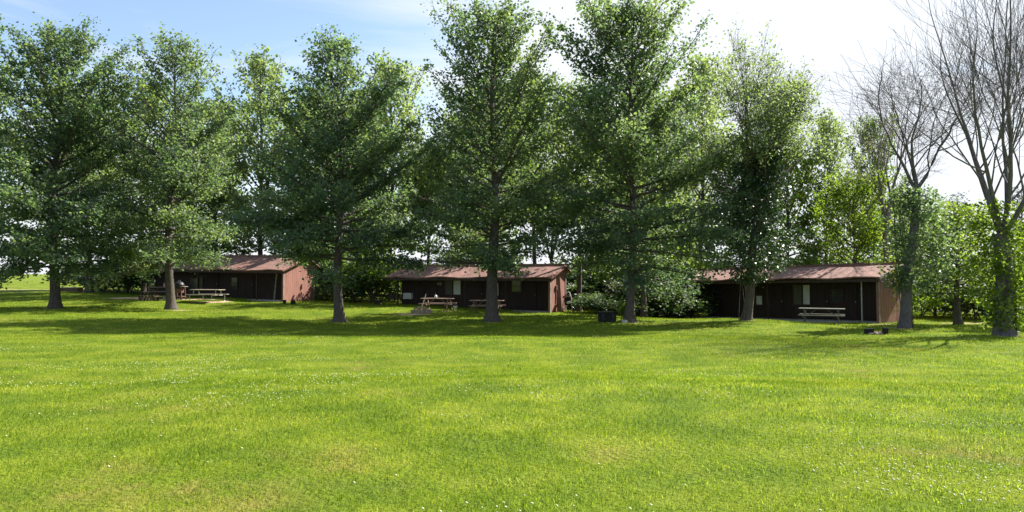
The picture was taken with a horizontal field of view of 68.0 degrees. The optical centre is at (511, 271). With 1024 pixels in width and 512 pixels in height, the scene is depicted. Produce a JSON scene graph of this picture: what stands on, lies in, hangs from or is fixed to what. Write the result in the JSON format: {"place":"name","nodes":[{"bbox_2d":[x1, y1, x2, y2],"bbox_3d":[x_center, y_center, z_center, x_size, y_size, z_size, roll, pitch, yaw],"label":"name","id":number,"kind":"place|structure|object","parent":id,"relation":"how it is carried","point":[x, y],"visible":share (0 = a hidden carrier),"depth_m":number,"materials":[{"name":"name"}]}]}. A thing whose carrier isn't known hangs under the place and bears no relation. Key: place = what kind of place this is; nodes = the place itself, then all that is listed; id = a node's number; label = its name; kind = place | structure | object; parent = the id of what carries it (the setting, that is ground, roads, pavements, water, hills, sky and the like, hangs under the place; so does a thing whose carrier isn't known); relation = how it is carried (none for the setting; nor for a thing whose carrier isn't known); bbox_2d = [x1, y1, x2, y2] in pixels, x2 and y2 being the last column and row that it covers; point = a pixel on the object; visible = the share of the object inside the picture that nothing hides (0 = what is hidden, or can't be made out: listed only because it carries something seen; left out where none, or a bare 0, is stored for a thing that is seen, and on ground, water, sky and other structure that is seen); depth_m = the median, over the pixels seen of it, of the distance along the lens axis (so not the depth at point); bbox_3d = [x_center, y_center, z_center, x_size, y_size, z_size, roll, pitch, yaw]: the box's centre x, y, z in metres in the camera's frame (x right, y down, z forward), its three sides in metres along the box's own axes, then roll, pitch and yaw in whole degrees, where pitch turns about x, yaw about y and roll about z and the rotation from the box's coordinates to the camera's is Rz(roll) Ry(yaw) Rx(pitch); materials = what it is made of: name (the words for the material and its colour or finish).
{"place":"outdoors","nodes":[
{"label":"outdoors","id":0,"kind":"place"},
{"bbox_2d":[60,287,84,291],"bbox_3d":[-35.946,1.462,62.000,1.560,0.400,0.920,0,0,4],"label":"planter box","id":1,"kind":"object","parent":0,"point":[74,289],"visible":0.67,"depth_m":61.60,"materials":[{"name":"brown wood"}]},
{"bbox_2d":[0,274,1023,511],"bbox_3d":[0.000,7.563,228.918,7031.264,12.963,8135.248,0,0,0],"label":"lawn","id":2,"kind":"structure","parent":0,"point":[34,284],"depth_m":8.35,"materials":[{"name":"green plant"}]},
{"bbox_2d":[0,13,63,244],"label":"woodland tree","id":3,"kind":"object","parent":2,"relation":"on","point":[2,217],"visible":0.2,"depth_m":51.36,"materials":[{"name":"green plant"}]},
{"bbox_2d":[0,12,158,308],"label":"oak tree","id":4,"kind":"object","parent":2,"relation":"on","point":[81,211],"visible":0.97,"depth_m":40.83,"materials":[{"name":"green plant"}]},
{"bbox_2d":[41,262,119,291],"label":"shrub","id":5,"kind":"object","parent":2,"relation":"on","point":[63,281],"visible":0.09,"depth_m":66.09,"materials":[{"name":"green plant"}]},
{"bbox_2d":[19,87,151,292],"bbox_3d":[-30.899,-5.901,55.960,9.570,15.624,11.566,0,0,-32],"label":"woodland tree","id":6,"kind":"object","parent":2,"relation":"on","point":[137,191],"visible":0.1,"depth_m":55.91,"materials":[{"name":"green plant"}]},
{"bbox_2d":[69,265,140,291],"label":"shrub","id":7,"kind":"object","parent":2,"relation":"on","point":[79,280],"visible":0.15,"depth_m":59.09,"materials":[{"name":"green plant"}]},
{"bbox_2d":[80,264,155,292],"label":"shrub","id":8,"kind":"object","parent":2,"relation":"on","point":[130,280],"visible":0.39,"depth_m":56.95,"materials":[{"name":"green plant"}]},
{"bbox_2d":[138,295,159,300],"bbox_3d":[-23.611,1.713,49.400,1.308,0.408,1.098,0,0,0],"label":"fire ring","id":9,"kind":"object","parent":2,"relation":"on","point":[142,297],"visible":0.73,"depth_m":49.05,"materials":[{"name":"brown metal"}]},
{"bbox_2d":[99,75,202,292],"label":"woodland tree","id":10,"kind":"object","parent":2,"relation":"on","point":[150,141],"visible":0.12,"depth_m":65.35,"materials":[{"name":"green plant"}]},
{"bbox_2d":[75,21,246,309],"bbox_3d":[-20.027,-5.635,44.681,9.222,16.346,10.737,0,0,0],"label":"oak tree","id":11,"kind":"object","parent":2,"relation":"on","point":[168,254],"visible":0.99,"depth_m":43.13,"materials":[{"name":"green plant"}]},
{"bbox_2d":[142,287,186,297],"bbox_3d":[-23.808,1.441,52.000,2.400,0.803,1.520,0,0,7],"label":"picnic table","id":12,"kind":"object","parent":2,"relation":"on","point":[149,291],"visible":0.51,"depth_m":51.71,"materials":[{"name":"brown wood"}]},
{"bbox_2d":[174,280,187,299],"bbox_3d":[-21.705,1.190,49.594,0.920,1.276,0.700,0,0,8],"label":"grill","id":13,"kind":"object","parent":2,"relation":"on","point":[179,286],"visible":0.95,"depth_m":49.39,"materials":[{"name":"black metal"}]},
{"bbox_2d":[145,129,247,254],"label":"woodland tree","id":14,"kind":"object","parent":2,"relation":"on","point":[210,210],"visible":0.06,"depth_m":70.95,"materials":[{"name":"green plant"}]},
{"bbox_2d":[185,289,228,301],"bbox_3d":[-19.470,1.525,48.499,2.150,0.789,1.490,0,0,13],"label":"picnic table","id":15,"kind":"object","parent":2,"relation":"on","point":[193,294],"visible":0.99,"depth_m":48.38,"materials":[{"name":"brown wood"}]},
{"bbox_2d":[157,95,258,254],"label":"woodland tree","id":16,"kind":"object","parent":2,"relation":"on","point":[227,247],"visible":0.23,"depth_m":61.13,"materials":[{"name":"green plant"}]},
{"bbox_2d":[125,255,319,301],"bbox_3d":[-20.913,0.579,54.302,14.762,3.585,3.850,1,0,24],"label":"cabin","id":17,"kind":"object","parent":2,"relation":"on","point":[257,277],"visible":0.58,"depth_m":52.52,"materials":[{"name":"brown wood"}]},
{"bbox_2d":[147,278,155,290],"bbox_3d":[-26.765,0.959,56.341,0.926,1.016,0.048,1,0,24],"label":"window","id":18,"kind":"structure","parent":17,"relation":"in","point":[148,283],"depth_m":56.34,"materials":[{"name":"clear glass"}]},
{"bbox_2d":[162,272,165,294],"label":"door","id":19,"kind":"structure","parent":17,"relation":"in","point":[163,274],"depth_m":55.81,"materials":[{"name":"brown wood"}]},
{"bbox_2d":[189,278,196,288],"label":"window","id":20,"kind":"structure","parent":17,"relation":"in","point":[192,281],"depth_m":54.68,"materials":[{"name":"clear glass"}]},
{"bbox_2d":[199,276,203,290],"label":"window","id":21,"kind":"structure","parent":17,"relation":"in","point":[201,278],"depth_m":54.37,"materials":[{"name":"green glass"}]},
{"bbox_2d":[208,272,218,296],"bbox_3d":[-21.200,0.850,53.906,0.942,1.930,0.050,0,0,24],"label":"door","id":22,"kind":"structure","parent":17,"relation":"in","point":[213,277],"depth_m":53.87,"materials":[{"name":"brown wood"}]},
{"bbox_2d":[230,277,237,288],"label":"window","id":23,"kind":"structure","parent":17,"relation":"in","point":[233,280],"depth_m":53.14,"materials":[{"name":"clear glass"}]},
{"bbox_2d":[246,273,253,298],"bbox_3d":[-18.165,0.886,52.539,0.702,1.920,0.118,1,0,24],"label":"door","id":24,"kind":"structure","parent":17,"relation":"in","point":[249,276],"depth_m":52.53,"materials":[{"name":"brown wood"}]},
{"bbox_2d":[199,43,312,254],"bbox_3d":[-19.079,-7.513,57.967,7.866,19.819,7.973,0,0,41],"label":"woodland tree","id":25,"kind":"object","parent":2,"relation":"on","point":[257,65],"visible":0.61,"depth_m":57.08,"materials":[{"name":"green plant"}]},
{"bbox_2d":[265,88,344,254],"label":"woodland tree","id":26,"kind":"object","parent":2,"relation":"on","point":[298,143],"visible":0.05,"depth_m":64.92,"materials":[{"name":"green plant"}]},
{"bbox_2d":[216,22,453,322],"bbox_3d":[-8.704,-4.700,37.689,11.228,15.143,8.983,0,0,-30],"label":"oak tree","id":27,"kind":"object","parent":2,"relation":"on","point":[302,236],"visible":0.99,"depth_m":36.80,"materials":[{"name":"green plant"}]},
{"bbox_2d":[313,251,356,299],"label":"shrub","id":28,"kind":"object","parent":2,"relation":"on","point":[328,264],"visible":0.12,"depth_m":54.97,"materials":[{"name":"green plant"}]},
{"bbox_2d":[290,94,387,261],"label":"woodland tree","id":29,"kind":"object","parent":2,"relation":"on","point":[351,225],"visible":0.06,"depth_m":57.24,"materials":[{"name":"green plant"}]},
{"bbox_2d":[305,256,396,301],"bbox_3d":[-12.019,0.416,53.928,8.029,3.760,7.365,0,0,-6],"label":"shrub","id":30,"kind":"object","parent":2,"relation":"on","point":[355,290],"visible":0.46,"depth_m":52.27,"materials":[{"name":"green plant"}]},
{"bbox_2d":[320,251,405,303],"bbox_3d":[-9.921,0.365,53.316,6.902,4.067,5.638,0,0,0],"label":"shrub","id":31,"kind":"object","parent":2,"relation":"on","point":[372,272],"visible":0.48,"depth_m":52.76,"materials":[{"name":"green plant"}]},
{"bbox_2d":[326,101,429,295],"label":"woodland tree","id":32,"kind":"object","parent":2,"relation":"on","point":[360,206],"visible":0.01,"depth_m":66.82,"materials":[{"name":"green plant"}]},
{"bbox_2d":[347,259,430,301],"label":"shrub","id":33,"kind":"object","parent":2,"relation":"on","point":[390,290],"visible":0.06,"depth_m":55.58,"materials":[{"name":"green plant"}]},
{"bbox_2d":[347,47,437,298],"bbox_3d":[-10.151,-8.000,63.881,8.798,21.561,8.679,0,0,15],"label":"woodland tree","id":34,"kind":"object","parent":2,"relation":"on","point":[407,107],"visible":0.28,"depth_m":63.30,"materials":[{"name":"green plant"}]},
{"bbox_2d":[395,137,452,262],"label":"woodland tree","id":35,"kind":"object","parent":2,"relation":"on","point":[417,199],"visible":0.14,"depth_m":72.97,"materials":[{"name":"green plant"}]},
{"bbox_2d":[418,298,455,310],"bbox_3d":[-4.524,2.009,46.200,2.000,0.803,1.520,0,0,12],"label":"picnic table","id":36,"kind":"object","parent":2,"relation":"on","point":[428,303],"visible":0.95,"depth_m":45.91,"materials":[{"name":"brown wood"}]},
{"bbox_2d":[404,104,489,254],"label":"woodland tree","id":37,"kind":"object","parent":2,"relation":"on","point":[427,190],"visible":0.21,"depth_m":63.27,"materials":[{"name":"green plant"}]},
{"bbox_2d":[426,144,528,263],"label":"woodland tree","id":38,"kind":"object","parent":2,"relation":"on","point":[445,238],"visible":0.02,"depth_m":75.23,"materials":[{"name":"green plant"}]},
{"bbox_2d":[385,264,571,312],"bbox_3d":[-2.408,1.234,49.869,12.558,3.485,2.950,0,0,29],"label":"cabin","id":39,"kind":"object","parent":2,"relation":"on","point":[541,288],"visible":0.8,"depth_m":48.93,"materials":[{"name":"brown wood"}]},
{"bbox_2d":[429,280,436,304],"bbox_3d":[-5.352,1.456,51.399,0.604,1.920,0.118,0,0,29],"label":"door","id":40,"kind":"structure","parent":39,"relation":"in","point":[432,283],"depth_m":51.43,"materials":[{"name":"brown wood"}]},
{"bbox_2d":[444,280,452,295],"bbox_3d":[-4.232,0.996,50.828,0.670,1.189,0.048,0,0,29],"label":"window","id":41,"kind":"structure","parent":39,"relation":"in","point":[448,285],"depth_m":50.85,"materials":[{"name":"green glass"}]},
{"bbox_2d":[452,281,461,295],"bbox_3d":[-3.662,0.990,50.524,0.683,1.183,0.048,0,0,29],"label":"window","id":42,"kind":"structure","parent":39,"relation":"in","point":[457,285],"depth_m":50.51,"materials":[{"name":"glass"}]},
{"bbox_2d":[475,281,482,307],"bbox_3d":[-2.158,1.456,49.702,0.639,1.920,0.050,0,0,29],"label":"door","id":43,"kind":"structure","parent":39,"relation":"in","point":[478,284],"depth_m":49.67,"materials":[{"name":"brown wood"}]},
{"bbox_2d":[511,281,522,292],"bbox_3d":[0.302,0.917,48.363,0.832,0.825,0.048,0,0,29],"label":"window","id":44,"kind":"structure","parent":39,"relation":"in","point":[516,286],"depth_m":48.35,"materials":[{"name":"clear glass"}]},
{"bbox_2d":[527,281,536,309],"bbox_3d":[1.259,1.456,47.843,0.627,1.920,0.050,0,0,29],"label":"door","id":45,"kind":"structure","parent":39,"relation":"in","point":[531,285],"depth_m":47.82,"materials":[{"name":"brown wood"}]},
{"bbox_2d":[469,300,504,312],"bbox_3d":[-1.475,2.071,44.600,2.000,0.803,1.520,0,0,8],"label":"picnic table","id":46,"kind":"object","parent":2,"relation":"on","point":[476,305],"visible":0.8,"depth_m":44.38,"materials":[{"name":"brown wood"}]},
{"bbox_2d":[383,0,592,321],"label":"oak tree","id":47,"kind":"object","parent":2,"relation":"on","point":[494,259],"visible":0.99,"depth_m":37.01,"materials":[{"name":"green plant"}]},
{"bbox_2d":[444,76,538,263],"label":"woodland tree","id":48,"kind":"object","parent":2,"relation":"on","point":[511,183],"visible":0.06,"depth_m":54.42,"materials":[{"name":"green plant"}]},
{"bbox_2d":[1,333,1023,511],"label":"clover flowers","id":49,"kind":"object","parent":2,"relation":"on","point":[813,470],"visible":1,"depth_m":10.20,"materials":[{"name":"plant"}]},
{"bbox_2d":[500,61,568,263],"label":"woodland tree","id":50,"kind":"object","parent":2,"relation":"on","point":[539,157],"visible":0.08,"depth_m":69.83,"materials":[{"name":"green plant"}]},
{"bbox_2d":[508,152,584,262],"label":"woodland tree","id":51,"kind":"object","parent":2,"relation":"on","point":[564,227],"visible":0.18,"depth_m":68.00,"materials":[{"name":"green plant"}]},
{"bbox_2d":[562,292,575,311],"bbox_3d":[3.523,1.859,46.998,0.852,1.302,0.524,0,0,8],"label":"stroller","id":52,"kind":"object","parent":2,"relation":"on","point":[567,299],"visible":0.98,"depth_m":46.94,"materials":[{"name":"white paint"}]},
{"bbox_2d":[528,72,615,310],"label":"woodland tree","id":53,"kind":"object","parent":2,"relation":"on","point":[553,156],"visible":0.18,"depth_m":47.18,"materials":[{"name":"green plant"}]},
{"bbox_2d":[545,250,623,307],"bbox_3d":[5.563,0.288,55.290,7.513,5.004,7.901,0,0,26],"label":"shrub","id":54,"kind":"object","parent":2,"relation":"on","point":[562,259],"visible":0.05,"depth_m":55.61,"materials":[{"name":"green plant"}]},
{"bbox_2d":[544,247,624,304],"bbox_3d":[7.061,0.540,53.862,7.901,4.646,7.513,0,0,28],"label":"shrub","id":55,"kind":"object","parent":2,"relation":"on","point":[566,264],"visible":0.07,"depth_m":51.97,"materials":[{"name":"green plant"}]},
{"bbox_2d":[566,266,612,307],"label":"shrub","id":56,"kind":"object","parent":2,"relation":"on","point":[571,287],"visible":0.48,"depth_m":50.45,"materials":[{"name":"green plant"}]},
{"bbox_2d":[570,292,638,312],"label":"shrub","id":57,"kind":"object","parent":2,"relation":"on","point":[596,302],"visible":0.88,"depth_m":45.59,"materials":[{"name":"green plant"}]},
{"bbox_2d":[598,311,616,321],"bbox_3d":[4.684,2.228,37.364,0.862,0.519,0.653,0,0,-4],"label":"bin","id":58,"kind":"object","parent":2,"relation":"on","point":[606,316],"visible":1,"depth_m":37.13,"materials":[{"name":"black metal"}]},
{"bbox_2d":[567,145,658,261],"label":"woodland tree","id":59,"kind":"object","parent":2,"relation":"on","point":[611,200],"visible":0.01,"depth_m":71.41,"materials":[{"name":"green plant"}]},
{"bbox_2d":[613,300,624,321],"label":"shrub","id":60,"kind":"object","parent":2,"relation":"on","point":[621,308],"visible":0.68,"depth_m":37.46,"materials":[{"name":"green plant"}]},
{"bbox_2d":[585,85,700,317],"bbox_3d":[7.640,-3.896,43.900,7.066,13.795,6.945,0,0,7],"label":"woodland tree","id":61,"kind":"object","parent":2,"relation":"on","point":[605,275],"visible":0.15,"depth_m":43.40,"materials":[{"name":"green plant"}]},
{"bbox_2d":[598,269,687,315],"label":"shrub","id":62,"kind":"object","parent":2,"relation":"on","point":[617,290],"visible":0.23,"depth_m":46.78,"materials":[{"name":"green plant"}]},
{"bbox_2d":[530,0,758,322],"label":"oak tree","id":63,"kind":"object","parent":2,"relation":"on","point":[615,133],"visible":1,"depth_m":35.92,"materials":[{"name":"green plant"}]},
{"bbox_2d":[585,251,707,313],"bbox_3d":[9.399,0.799,52.066,9.489,4.466,8.704,0,0,-5],"label":"shrub","id":64,"kind":"object","parent":2,"relation":"on","point":[610,282],"visible":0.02,"depth_m":50.82,"materials":[{"name":"green plant"}]},
{"bbox_2d":[607,287,708,318],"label":"shrub","id":65,"kind":"object","parent":2,"relation":"on","point":[664,304],"visible":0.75,"depth_m":44.51,"materials":[{"name":"green plant"}]},
{"bbox_2d":[622,264,715,317],"bbox_3d":[9.751,1.114,48.696,7.186,4.051,7.557,0,0,42],"label":"shrub","id":66,"kind":"object","parent":2,"relation":"on","point":[703,290],"visible":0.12,"depth_m":47.08,"materials":[{"name":"green plant"}]},
{"bbox_2d":[637,293,721,318],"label":"shrub","id":67,"kind":"object","parent":2,"relation":"on","point":[708,307],"visible":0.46,"depth_m":45.82,"materials":[{"name":"green plant"}]},
{"bbox_2d":[640,155,720,265],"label":"woodland tree","id":68,"kind":"object","parent":2,"relation":"on","point":[689,197],"visible":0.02,"depth_m":65.04,"materials":[{"name":"green plant"}]},
{"bbox_2d":[671,247,730,315],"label":"shrub","id":69,"kind":"object","parent":2,"relation":"on","point":[698,266],"visible":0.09,"depth_m":49.77,"materials":[{"name":"green plant"}]},
{"bbox_2d":[664,45,739,266],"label":"woodland tree","id":70,"kind":"object","parent":2,"relation":"on","point":[704,65],"visible":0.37,"depth_m":60.06,"materials":[{"name":"green plant"}]},
{"bbox_2d":[697,129,801,267],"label":"woodland tree","id":71,"kind":"object","parent":2,"relation":"on","point":[719,186],"visible":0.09,"depth_m":58.96,"materials":[{"name":"green plant"}]},
{"bbox_2d":[665,19,848,320],"bbox_3d":[11.996,-4.880,36.285,9.207,15.273,8.678,0,0,0],"label":"ash tree","id":72,"kind":"object","parent":2,"relation":"on","point":[780,124],"visible":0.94,"depth_m":36.08,"materials":[{"name":"green plant"}]},
{"bbox_2d":[707,142,811,320],"bbox_3d":[11.982,-1.992,37.180,4.869,8.717,5.039,0,0,0],"label":"ivy vine","id":73,"kind":"object","parent":72,"relation":"attached to","point":[769,206],"visible":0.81,"depth_m":36.41,"materials":[{"name":"green plant"}]},
{"bbox_2d":[740,140,835,266],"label":"woodland tree","id":74,"kind":"object","parent":2,"relation":"on","point":[801,181],"visible":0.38,"depth_m":55.03,"materials":[{"name":"green plant"}]},
{"bbox_2d":[680,262,903,322],"bbox_3d":[15.769,1.425,43.899,3.761,3.585,13.062,0,-1,-38],"label":"cabin","id":75,"kind":"object","parent":2,"relation":"on","point":[858,292],"visible":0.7,"depth_m":41.71,"materials":[{"name":"brown wood"}]},
{"bbox_2d":[715,290,724,302],"bbox_3d":[12.850,1.530,46.978,0.048,0.742,0.672,0,-1,-38],"label":"window","id":76,"kind":"structure","parent":75,"relation":"in","point":[719,296],"depth_m":46.98,"materials":[{"name":"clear glass"}]},
{"bbox_2d":[755,295,762,305],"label":"window","id":77,"kind":"structure","parent":75,"relation":"in","point":[758,298],"depth_m":44.76,"materials":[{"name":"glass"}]},
{"bbox_2d":[772,285,783,317],"bbox_3d":[15.316,1.701,43.737,0.118,1.920,0.702,0,-1,-38],"label":"door","id":78,"kind":"structure","parent":75,"relation":"in","point":[777,290],"depth_m":43.72,"materials":[{"name":"brown wood"}]},
{"bbox_2d":[792,284,802,305],"bbox_3d":[16.105,1.297,42.782,0.048,1.215,0.638,0,-1,-38],"label":"window","id":79,"kind":"structure","parent":75,"relation":"in","point":[796,288],"depth_m":42.80,"materials":[{"name":"green glass"}]},
{"bbox_2d":[801,284,810,305],"bbox_3d":[16.425,1.284,42.362,0.048,1.204,0.554,0,-1,-38],"label":"window","id":80,"kind":"structure","parent":75,"relation":"in","point":[806,296],"depth_m":42.36,"materials":[{"name":"glass"}]},
{"bbox_2d":[819,284,829,318],"bbox_3d":[17.041,1.637,41.514,0.118,1.920,0.575,0,-1,-38],"label":"door","id":81,"kind":"structure","parent":75,"relation":"in","point":[823,288],"depth_m":41.52,"materials":[{"name":"brown wood"}]},
{"bbox_2d":[830,289,843,302],"bbox_3d":[17.529,1.307,40.939,0.048,0.717,0.735,0,-1,-38],"label":"window","id":82,"kind":"structure","parent":75,"relation":"in","point":[836,295],"depth_m":40.93,"materials":[{"name":"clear glass"}]},
{"bbox_2d":[849,284,857,319],"bbox_3d":[18.056,1.599,40.203,0.118,1.920,0.459,0,-1,-38],"label":"door","id":83,"kind":"structure","parent":75,"relation":"in","point":[853,294],"depth_m":40.19,"materials":[{"name":"brown wood"}]},
{"bbox_2d":[798,308,844,324],"bbox_3d":[14.848,2.152,36.400,2.050,0.803,1.520,0,0,24],"label":"picnic table","id":84,"kind":"object","parent":2,"relation":"on","point":[838,315],"visible":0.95,"depth_m":36.16,"materials":[{"name":"grey wood"}]},
{"bbox_2d":[789,109,876,264],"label":"woodland tree","id":85,"kind":"object","parent":2,"relation":"on","point":[829,161],"visible":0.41,"depth_m":55.39,"materials":[{"name":"green plant"}]},
{"bbox_2d":[808,168,906,263],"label":"woodland tree","id":86,"kind":"object","parent":2,"relation":"on","point":[867,234],"visible":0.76,"depth_m":46.04,"materials":[{"name":"green plant"}]},
{"bbox_2d":[841,112,907,262],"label":"woodland tree","id":87,"kind":"object","parent":2,"relation":"on","point":[874,164],"visible":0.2,"depth_m":59.53,"materials":[{"name":"green plant"}]},
{"bbox_2d":[832,53,956,261],"bbox_3d":[22.610,-4.907,45.407,7.282,15.944,5.600,0,0,43],"label":"tree","id":88,"kind":"object","parent":2,"relation":"on","point":[885,234],"visible":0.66,"depth_m":44.98,"materials":[{"name":"brown plant"}]},
{"bbox_2d":[891,262,898,327],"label":"creeper","id":89,"kind":"object","parent":2,"relation":"on","point":[896,287],"visible":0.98,"depth_m":33.26,"materials":[{"name":"green plant"}]},
{"bbox_2d":[864,193,964,273],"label":"woodland tree","id":90,"kind":"object","parent":2,"relation":"on","point":[908,228],"visible":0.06,"depth_m":62.68,"materials":[{"name":"green plant"}]},
{"bbox_2d":[806,19,1023,327],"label":"bare tree","id":91,"kind":"object","parent":2,"relation":"on","point":[905,318],"visible":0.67,"depth_m":33.30,"materials":[{"name":"grey plant"}]},
{"bbox_2d":[871,183,975,327],"bbox_3d":[18.176,-0.739,33.595,4.138,6.441,3.888,0,0,-20],"label":"ivy vine","id":92,"kind":"object","parent":91,"relation":"attached to","point":[898,227],"visible":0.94,"depth_m":33.17,"materials":[{"name":"green plant"}]},
{"bbox_2d":[821,0,1023,335],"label":"bare tree","id":93,"kind":"object","parent":2,"relation":"on","point":[989,192],"visible":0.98,"depth_m":28.43,"materials":[{"name":"grey plant"}]},
{"bbox_2d":[949,198,1023,333],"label":"ivy vine","id":94,"kind":"object","parent":93,"relation":"attached to","point":[1017,282],"visible":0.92,"depth_m":28.73,"materials":[{"name":"green plant"}]},
{"bbox_2d":[903,214,943,311],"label":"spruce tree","id":95,"kind":"object","parent":2,"relation":"on","point":[922,265],"visible":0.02,"depth_m":57.95,"materials":[{"name":"plant"}]},
{"bbox_2d":[912,272,964,315],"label":"shrub","id":96,"kind":"object","parent":2,"relation":"on","point":[934,310],"visible":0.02,"depth_m":45.39,"materials":[{"name":"green plant"}]},
{"bbox_2d":[887,197,1014,324],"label":"woodland tree","id":97,"kind":"object","parent":2,"relation":"on","point":[957,292],"visible":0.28,"depth_m":36.30,"materials":[{"name":"green plant"}]},
{"bbox_2d":[914,276,991,318],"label":"shrub","id":98,"kind":"object","parent":2,"relation":"on","point":[964,311],"visible":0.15,"depth_m":42.25,"materials":[{"name":"green plant"}]},
{"bbox_2d":[933,190,978,314],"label":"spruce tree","id":99,"kind":"object","parent":2,"relation":"on","point":[956,199],"visible":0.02,"depth_m":51.80,"materials":[{"name":"plant"}]},
{"bbox_2d":[932,277,990,319],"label":"shrub","id":100,"kind":"object","parent":2,"relation":"on","point":[967,302],"visible":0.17,"depth_m":40.97,"materials":[{"name":"green plant"}]},
{"bbox_2d":[990,214,1023,305],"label":"woodland tree","id":101,"kind":"object","parent":2,"relation":"on","point":[1017,261],"visible":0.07,"depth_m":33.66,"materials":[{"name":"green plant"}]},
{"bbox_2d":[1011,186,1023,315],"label":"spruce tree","id":102,"kind":"object","parent":2,"relation":"on","point":[1019,199],"visible":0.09,"depth_m":50.01,"materials":[{"name":"plant"}]},
{"bbox_2d":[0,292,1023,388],"bbox_3d":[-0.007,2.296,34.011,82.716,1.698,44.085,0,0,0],"label":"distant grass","id":103,"kind":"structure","parent":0,"point":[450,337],"depth_m":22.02,"materials":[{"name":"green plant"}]},
{"bbox_2d":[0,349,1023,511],"bbox_3d":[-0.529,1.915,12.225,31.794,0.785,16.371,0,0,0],"label":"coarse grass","id":104,"kind":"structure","parent":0,"point":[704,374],"depth_m":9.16,"materials":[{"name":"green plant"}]},
{"bbox_2d":[0,0,1023,273],"label":"sky","id":105,"kind":"structure","parent":0,"point":[821,31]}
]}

